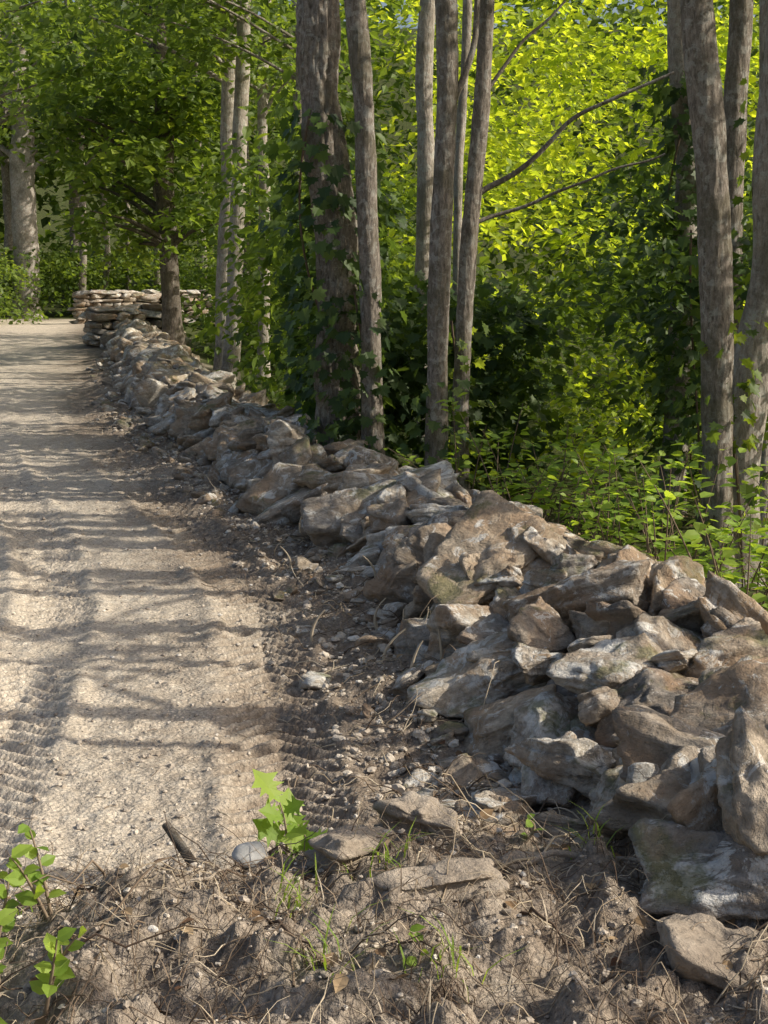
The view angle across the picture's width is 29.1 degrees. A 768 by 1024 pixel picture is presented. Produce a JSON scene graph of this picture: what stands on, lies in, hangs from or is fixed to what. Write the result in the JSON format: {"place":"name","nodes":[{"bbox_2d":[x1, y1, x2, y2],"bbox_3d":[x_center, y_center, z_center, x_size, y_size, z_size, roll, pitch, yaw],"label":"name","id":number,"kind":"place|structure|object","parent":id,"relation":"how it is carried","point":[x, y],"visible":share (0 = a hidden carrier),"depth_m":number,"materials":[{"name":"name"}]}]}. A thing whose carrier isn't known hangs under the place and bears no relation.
{"place":"outdoors","nodes":[
{"label":"outdoors","id":0,"kind":"place"},
{"bbox_2d":[0,318,423,911],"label":"dirt road","id":1,"kind":"structure","parent":0,"point":[46,386],"depth_m":6.02,"materials":[{"name":"beige gravel"}]},
{"bbox_2d":[0,412,767,1023],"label":"gravel","id":2,"kind":"structure","parent":1,"relation":"on","point":[388,758],"depth_m":4.73,"materials":[{"name":"grey gravel"}]},
{"bbox_2d":[0,16,767,1023],"bbox_3d":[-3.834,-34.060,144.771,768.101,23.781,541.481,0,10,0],"label":"ground","id":3,"kind":"structure","parent":0,"point":[348,892],"depth_m":2.79,"materials":[{"name":"brown soil"}]},
{"bbox_2d":[0,908,17,991],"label":"broadleaf weed","id":4,"kind":"object","parent":3,"relation":"on","point":[6,918],"visible":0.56,"depth_m":2.82,"materials":[{"name":"green plant"}]},
{"bbox_2d":[0,864,25,936],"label":"broadleaf weed","id":5,"kind":"object","parent":3,"relation":"on","point":[10,904],"visible":0.67,"depth_m":2.96,"materials":[{"name":"green plant"}]},
{"bbox_2d":[0,246,48,324],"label":"shrub","id":6,"kind":"object","parent":3,"relation":"on","point":[8,267],"visible":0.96,"depth_m":38.66,"materials":[{"name":"green plant"}]},
{"bbox_2d":[0,34,62,316],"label":"maple tree","id":7,"kind":"object","parent":3,"relation":"on","point":[7,212],"visible":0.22,"depth_m":43.47,"materials":[{"name":"grey plant"}]},
{"bbox_2d":[4,823,65,922],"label":"broadleaf weed","id":8,"kind":"object","parent":3,"relation":"on","point":[19,877],"visible":0.95,"depth_m":2.94,"materials":[{"name":"green plant"}]},
{"bbox_2d":[26,874,48,918],"bbox_3d":[-0.709,0.839,3.089,0.082,0.178,0.029,3,10,15],"label":"broken stick","id":9,"kind":"object","parent":3,"relation":"on","point":[41,899],"visible":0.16,"depth_m":3.08,"materials":[{"name":"brown wood"}]},
{"bbox_2d":[29,926,86,1018],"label":"broadleaf weed","id":10,"kind":"object","parent":3,"relation":"on","point":[46,983],"visible":0.98,"depth_m":2.56,"materials":[{"name":"green plant"}]},
{"bbox_2d":[0,0,135,317],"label":"maple tree","id":11,"kind":"object","parent":3,"relation":"on","point":[24,229],"visible":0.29,"depth_m":41.85,"materials":[{"name":"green plant"}]},
{"bbox_2d":[0,0,146,138],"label":"maple tree","id":12,"kind":"object","parent":3,"relation":"on","point":[7,85],"visible":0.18,"depth_m":33.42,"materials":[{"name":"green plant"}]},
{"bbox_2d":[2,0,146,312],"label":"maple tree","id":13,"kind":"object","parent":3,"relation":"on","point":[75,201],"visible":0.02,"depth_m":44.93,"materials":[{"name":"grey plant"}]},
{"bbox_2d":[0,0,150,290],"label":"maple tree","id":14,"kind":"object","parent":3,"relation":"on","point":[82,279],"visible":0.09,"depth_m":41.57,"materials":[{"name":"green plant"}]},
{"bbox_2d":[5,0,185,289],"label":"maple tree","id":15,"kind":"object","parent":3,"relation":"on","point":[107,250],"visible":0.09,"depth_m":43.28,"materials":[{"name":"green plant"}]},
{"bbox_2d":[0,0,195,137],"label":"maple tree","id":16,"kind":"object","parent":3,"relation":"on","point":[30,15],"visible":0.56,"depth_m":26.43,"materials":[{"name":"green plant"}]},
{"bbox_2d":[39,9,179,289],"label":"maple tree","id":17,"kind":"object","parent":3,"relation":"on","point":[126,243],"visible":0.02,"depth_m":45.17,"materials":[{"name":"green plant"}]},
{"bbox_2d":[78,303,191,346],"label":"dry stone wall","id":18,"kind":"structure","parent":3,"relation":"on","point":[103,319],"depth_m":26.99,"materials":[{"name":"grey stone"}]},
{"bbox_2d":[0,234,278,318],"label":"distant forest","id":19,"kind":"object","parent":3,"relation":"on","point":[69,271],"visible":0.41,"depth_m":42.96,"materials":[{"name":"green plant"}]},
{"bbox_2d":[67,289,214,324],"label":"dry stone wall","id":20,"kind":"structure","parent":3,"relation":"on","point":[83,300],"depth_m":38.36,"materials":[{"name":"grey stone"}]},
{"bbox_2d":[8,0,279,344],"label":"maple tree","id":21,"kind":"object","parent":3,"relation":"on","point":[162,233],"visible":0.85,"depth_m":22.48,"materials":[{"name":"green plant"}]},
{"bbox_2d":[74,4,218,289],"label":"maple tree","id":22,"kind":"object","parent":3,"relation":"on","point":[155,248],"visible":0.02,"depth_m":43.80,"materials":[{"name":"green plant"}]},
{"bbox_2d":[85,12,217,249],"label":"maple tree","id":23,"kind":"object","parent":3,"relation":"on","point":[213,144],"visible":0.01,"depth_m":47.83,"materials":[{"name":"green plant"}]},
{"bbox_2d":[34,0,296,369],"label":"maple tree","id":24,"kind":"object","parent":3,"relation":"on","point":[225,77],"visible":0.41,"depth_m":20.22,"materials":[{"name":"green plant"}]},
{"bbox_2d":[55,0,295,379],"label":"maple tree","id":25,"kind":"object","parent":3,"relation":"on","point":[241,97],"visible":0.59,"depth_m":19.24,"materials":[{"name":"green plant"}]},
{"bbox_2d":[162,821,198,866],"bbox_3d":[-0.432,0.813,3.342,0.194,0.196,0.027,9,13,43],"label":"broken stick","id":26,"kind":"object","parent":3,"relation":"on","point":[180,844],"visible":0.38,"depth_m":3.35,"materials":[{"name":"brown wood"}]},
{"bbox_2d":[98,18,290,287],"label":"maple tree","id":27,"kind":"object","parent":3,"relation":"on","point":[193,75],"visible":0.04,"depth_m":42.41,"materials":[{"name":"green plant"}]},
{"bbox_2d":[88,0,345,377],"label":"maple tree","id":28,"kind":"object","parent":3,"relation":"on","point":[262,102],"visible":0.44,"depth_m":21.42,"materials":[{"name":"green plant"}]},
{"bbox_2d":[112,0,379,398],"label":"maple tree","id":29,"kind":"object","parent":3,"relation":"on","point":[266,20],"visible":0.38,"depth_m":18.14,"materials":[{"name":"green plant"}]},
{"bbox_2d":[104,0,395,351],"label":"maple tree","id":30,"kind":"object","parent":3,"relation":"on","point":[390,14],"visible":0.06,"depth_m":29.98,"materials":[{"name":"green plant"}]},
{"bbox_2d":[232,841,267,867],"bbox_3d":[-0.288,0.735,3.176,0.078,0.048,0.058,-3,10,-17],"label":"rounded cobble","id":31,"kind":"object","parent":3,"relation":"on","point":[241,851],"visible":0.89,"depth_m":3.16,"materials":[{"name":"white stone"}]},
{"bbox_2d":[141,0,394,328],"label":"maple tree","id":32,"kind":"object","parent":3,"relation":"on","point":[294,66],"visible":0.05,"depth_m":23.55,"materials":[{"name":"green plant"}]},
{"bbox_2d":[251,769,316,857],"bbox_3d":[-0.224,0.759,3.424,0.166,0.307,0.153,0,10,0],"label":"oak sapling","id":33,"kind":"object","parent":3,"relation":"on","point":[290,805],"visible":0.8,"depth_m":3.42,"materials":[{"name":"green plant"}]},
{"bbox_2d":[183,67,388,413],"bbox_3d":[-1.208,-2.486,15.741,2.504,3.842,6.720,0,10,0],"label":"wild grape shrub","id":34,"kind":"object","parent":3,"relation":"on","point":[259,246],"visible":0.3,"depth_m":16.23,"materials":[{"name":"green plant"}]},
{"bbox_2d":[174,156,416,376],"bbox_3d":[-1.407,-4.333,26.780,4.970,3.944,10.786,0,10,0],"label":"roadside brush","id":35,"kind":"object","parent":3,"relation":"on","point":[405,277],"visible":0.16,"depth_m":25.25,"materials":[{"name":"green plant"}]},
{"bbox_2d":[280,815,327,860],"bbox_3d":[-0.179,0.800,3.441,0.148,0.157,0.135,9,13,42],"label":"oak sapling","id":36,"kind":"object","parent":3,"relation":"on","point":[291,824],"visible":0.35,"depth_m":3.44,"materials":[{"name":"green plant"}]},
{"bbox_2d":[14,801,622,1001],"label":"grass tufts","id":37,"kind":"object","parent":3,"relation":"on","point":[328,924],"visible":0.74,"depth_m":2.87,"materials":[{"name":"green plant"}]},
{"bbox_2d":[296,0,360,444],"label":"maple tree","id":38,"kind":"object","parent":3,"relation":"on","point":[318,36],"visible":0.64,"depth_m":10.04,"materials":[{"name":"grey plant"}]},
{"bbox_2d":[258,108,408,451],"bbox_3d":[-0.345,-1.459,10.260,1.053,2.560,0.977,0,10,0],"label":"climbing vine","id":39,"kind":"object","parent":38,"relation":"attached to","point":[327,315],"visible":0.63,"depth_m":10.04,"materials":[{"name":"green plant"}]},
{"bbox_2d":[264,152,416,457],"bbox_3d":[-0.363,-1.589,11.843,1.322,2.704,2.697,0,10,0],"label":"wild grape shrub","id":40,"kind":"object","parent":3,"relation":"on","point":[383,209],"visible":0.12,"depth_m":12.18,"materials":[{"name":"green plant"}]},
{"bbox_2d":[304,825,393,875],"bbox_3d":[-0.077,0.720,3.147,0.155,0.137,0.245,7,12,35],"label":"dirt covered rock","id":41,"kind":"object","parent":3,"relation":"on","point":[335,842],"visible":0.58,"depth_m":3.09,"materials":[{"name":"stone"}]},
{"bbox_2d":[62,840,638,950],"bbox_3d":[-0.047,0.782,3.125,1.239,0.135,0.463,-2,10,-12],"label":"exposed root","id":42,"kind":"object","parent":3,"relation":"on","point":[556,852],"visible":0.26,"depth_m":3.13,"materials":[{"name":"wood"}]},
{"bbox_2d":[344,0,384,454],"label":"maple tree","id":43,"kind":"object","parent":3,"relation":"on","point":[358,39],"visible":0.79,"depth_m":9.84,"materials":[{"name":"grey plant"}]},
{"bbox_2d":[308,291,414,452],"bbox_3d":[-0.127,-0.812,10.038,0.595,1.356,0.697,-6,11,-31],"label":"climbing vine","id":44,"kind":"object","parent":43,"relation":"attached to","point":[381,390],"visible":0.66,"depth_m":9.95,"materials":[{"name":"green plant"}]},
{"bbox_2d":[0,0,758,389],"bbox_3d":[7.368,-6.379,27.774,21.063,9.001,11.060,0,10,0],"label":"distant forest","id":45,"kind":"object","parent":3,"relation":"on","point":[618,162],"visible":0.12,"depth_m":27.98,"materials":[{"name":"green plant"}]},
{"bbox_2d":[0,406,767,1023],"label":"twig litter","id":46,"kind":"object","parent":3,"relation":"on","point":[102,924],"visible":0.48,"depth_m":2.86,"materials":[{"name":"brown wood"}]},
{"bbox_2d":[4,811,767,1023],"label":"dry grass","id":47,"kind":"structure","parent":3,"relation":"on","point":[429,1002],"depth_m":2.73,"materials":[{"name":"beige plant"}]},
{"bbox_2d":[7,464,767,1023],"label":"dead leaves","id":48,"kind":"object","parent":3,"relation":"on","point":[341,982],"visible":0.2,"depth_m":2.82,"materials":[{"name":"brown plant"}]},
{"bbox_2d":[405,923,428,967],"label":"seedling","id":49,"kind":"object","parent":3,"relation":"on","point":[410,960],"visible":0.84,"depth_m":2.63,"materials":[{"name":"green plant"}]},
{"bbox_2d":[372,790,462,840],"bbox_3d":[0.091,0.728,3.385,0.249,0.150,0.113,3,10,17],"label":"dirt covered rock","id":50,"kind":"object","parent":3,"relation":"on","point":[403,807],"visible":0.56,"depth_m":3.36,"materials":[{"name":"stone"}]},
{"bbox_2d":[78,318,767,928],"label":"tumbled stone wall","id":51,"kind":"structure","parent":3,"relation":"on","point":[652,668],"depth_m":4.98,"materials":[{"name":"grey stone"}]},
{"bbox_2d":[412,0,435,458],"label":"maple tree","id":52,"kind":"object","parent":3,"relation":"on","point":[424,89],"visible":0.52,"depth_m":13.55,"materials":[{"name":"grey plant"}]},
{"bbox_2d":[360,857,509,903],"bbox_3d":[0.073,0.764,2.908,0.338,0.156,0.129,-1,10,-8],"label":"dirt covered rock","id":53,"kind":"object","parent":3,"relation":"on","point":[458,878],"visible":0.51,"depth_m":2.88,"materials":[{"name":"stone"}]},
{"bbox_2d":[424,0,479,465],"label":"maple tree","id":54,"kind":"object","parent":3,"relation":"on","point":[450,86],"visible":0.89,"depth_m":9.46,"materials":[{"name":"grey plant"}]},
{"bbox_2d":[399,378,493,490],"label":"climbing vine","id":55,"kind":"object","parent":54,"relation":"attached to","point":[413,428],"visible":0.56,"depth_m":9.62,"materials":[{"name":"green plant"}]},
{"bbox_2d":[452,0,471,326],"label":"maple tree","id":56,"kind":"object","parent":3,"relation":"on","point":[462,106],"visible":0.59,"depth_m":12.62,"materials":[{"name":"grey plant"}]},
{"bbox_2d":[358,270,578,496],"bbox_3d":[0.571,-1.008,11.692,1.935,1.803,2.278,0,10,0],"label":"wild grape shrub","id":57,"kind":"object","parent":3,"relation":"on","point":[495,374],"visible":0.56,"depth_m":11.15,"materials":[{"name":"green plant"}]},
{"bbox_2d":[498,850,564,876],"bbox_3d":[0.352,0.798,3.141,0.257,0.120,0.225,-7,12,-35],"label":"dirt covered rock","id":58,"kind":"object","parent":3,"relation":"on","point":[551,861],"visible":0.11,"depth_m":3.16,"materials":[{"name":"stone"}]},
{"bbox_2d":[521,813,543,844],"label":"seedling","id":59,"kind":"object","parent":3,"relation":"on","point":[530,823],"visible":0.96,"depth_m":3.27,"materials":[{"name":"green plant"}]},
{"bbox_2d":[451,0,673,491],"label":"maple tree","id":60,"kind":"object","parent":3,"relation":"on","point":[475,190],"visible":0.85,"depth_m":9.93,"materials":[{"name":"grey plant"}]},
{"bbox_2d":[411,321,515,485],"bbox_3d":[0.544,-0.725,10.201,0.742,1.198,0.596,0,10,0],"label":"climbing vine","id":61,"kind":"object","parent":60,"relation":"attached to","point":[479,362],"visible":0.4,"depth_m":10.14,"materials":[{"name":"green plant"}]},
{"bbox_2d":[369,0,758,275],"bbox_3d":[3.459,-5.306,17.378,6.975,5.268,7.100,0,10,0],"label":"sunlit maple foliage","id":62,"kind":"object","parent":3,"relation":"on","point":[492,172],"visible":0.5,"depth_m":16.30,"materials":[{"name":"green plant"}]},
{"bbox_2d":[383,392,767,610],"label":"wayside bushes","id":63,"kind":"object","parent":3,"relation":"on","point":[620,520],"visible":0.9,"depth_m":7.35,"materials":[{"name":"green plant"}]},
{"bbox_2d":[405,236,749,512],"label":"understorey shrubs","id":64,"kind":"object","parent":3,"relation":"on","point":[577,293],"visible":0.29,"depth_m":14.21,"materials":[{"name":"green plant"}]},
{"bbox_2d":[450,278,745,507],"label":"understorey shrubs","id":65,"kind":"object","parent":3,"relation":"on","point":[611,374],"visible":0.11,"depth_m":14.62,"materials":[{"name":"green plant"}]},
{"bbox_2d":[551,126,767,532],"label":"understorey shrubs","id":66,"kind":"object","parent":3,"relation":"on","point":[638,193],"visible":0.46,"depth_m":10.22,"materials":[{"name":"green plant"}]},
{"bbox_2d":[654,0,696,514],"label":"maple tree","id":67,"kind":"object","parent":3,"relation":"on","point":[675,50],"visible":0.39,"depth_m":10.68,"materials":[{"name":"grey plant"}]},
{"bbox_2d":[613,63,723,461],"bbox_3d":[2.171,-1.767,10.861,0.911,2.966,0.864,0,10,0],"label":"climbing vine","id":68,"kind":"object","parent":67,"relation":"attached to","point":[669,96],"visible":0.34,"depth_m":10.71,"materials":[{"name":"green plant"}]},
{"bbox_2d":[641,230,737,500],"bbox_3d":[2.023,-0.933,9.561,0.695,1.751,0.702,0,10,0],"label":"climbing vine","id":69,"kind":"object","parent":67,"relation":"attached to","point":[690,260],"visible":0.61,"depth_m":9.54,"materials":[{"name":"green plant"}]},
{"bbox_2d":[689,757,716,783],"bbox_3d":[0.824,0.656,3.273,0.396,0.339,0.312,-3,10,-16],"label":"lichen boulder","id":70,"kind":"object","parent":3,"relation":"on","point":[695,771],"visible":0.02,"depth_m":3.27,"materials":[{"name":"stone"}]},
{"bbox_2d":[680,0,737,586],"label":"maple tree","id":71,"kind":"object","parent":3,"relation":"on","point":[706,107],"visible":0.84,"depth_m":7.81,"materials":[{"name":"grey plant"}]},
{"bbox_2d":[659,320,767,558],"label":"climbing vine","id":72,"kind":"object","parent":71,"relation":"attached to","point":[713,434],"visible":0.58,"depth_m":7.96,"materials":[{"name":"green plant"}]},
{"bbox_2d":[656,913,767,990],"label":"rock","id":73,"kind":"object","parent":3,"relation":"on","point":[702,948],"visible":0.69,"depth_m":2.63,"materials":[{"name":"stone"}]},
{"bbox_2d":[695,0,752,522],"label":"maple tree","id":74,"kind":"object","parent":3,"relation":"on","point":[739,47],"visible":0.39,"depth_m":10.01,"materials":[{"name":"grey plant"}]},
{"bbox_2d":[732,12,767,588],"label":"maple tree","id":75,"kind":"object","parent":3,"relation":"on","point":[755,349],"visible":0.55,"depth_m":8.16,"materials":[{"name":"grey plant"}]},
{"bbox_2d":[693,175,767,532],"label":"climbing vine","id":76,"kind":"object","parent":75,"relation":"attached to","point":[736,200],"visible":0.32,"depth_m":8.21,"materials":[{"name":"green plant"}]},
{"bbox_2d":[733,50,767,482],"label":"climbing vine","id":77,"kind":"object","parent":75,"relation":"attached to","point":[738,122],"visible":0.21,"depth_m":8.57,"materials":[{"name":"green plant"}]},
{"bbox_2d":[759,0,767,545],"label":"maple tree","id":78,"kind":"object","parent":3,"relation":"on","point":[763,7],"visible":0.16,"depth_m":9.27,"materials":[{"name":"grey plant"}]},
{"bbox_2d":[29,0,757,28],"label":"sky","id":79,"kind":"structure","parent":0,"point":[409,19],"materials":[{"name":"white"}]}
]}

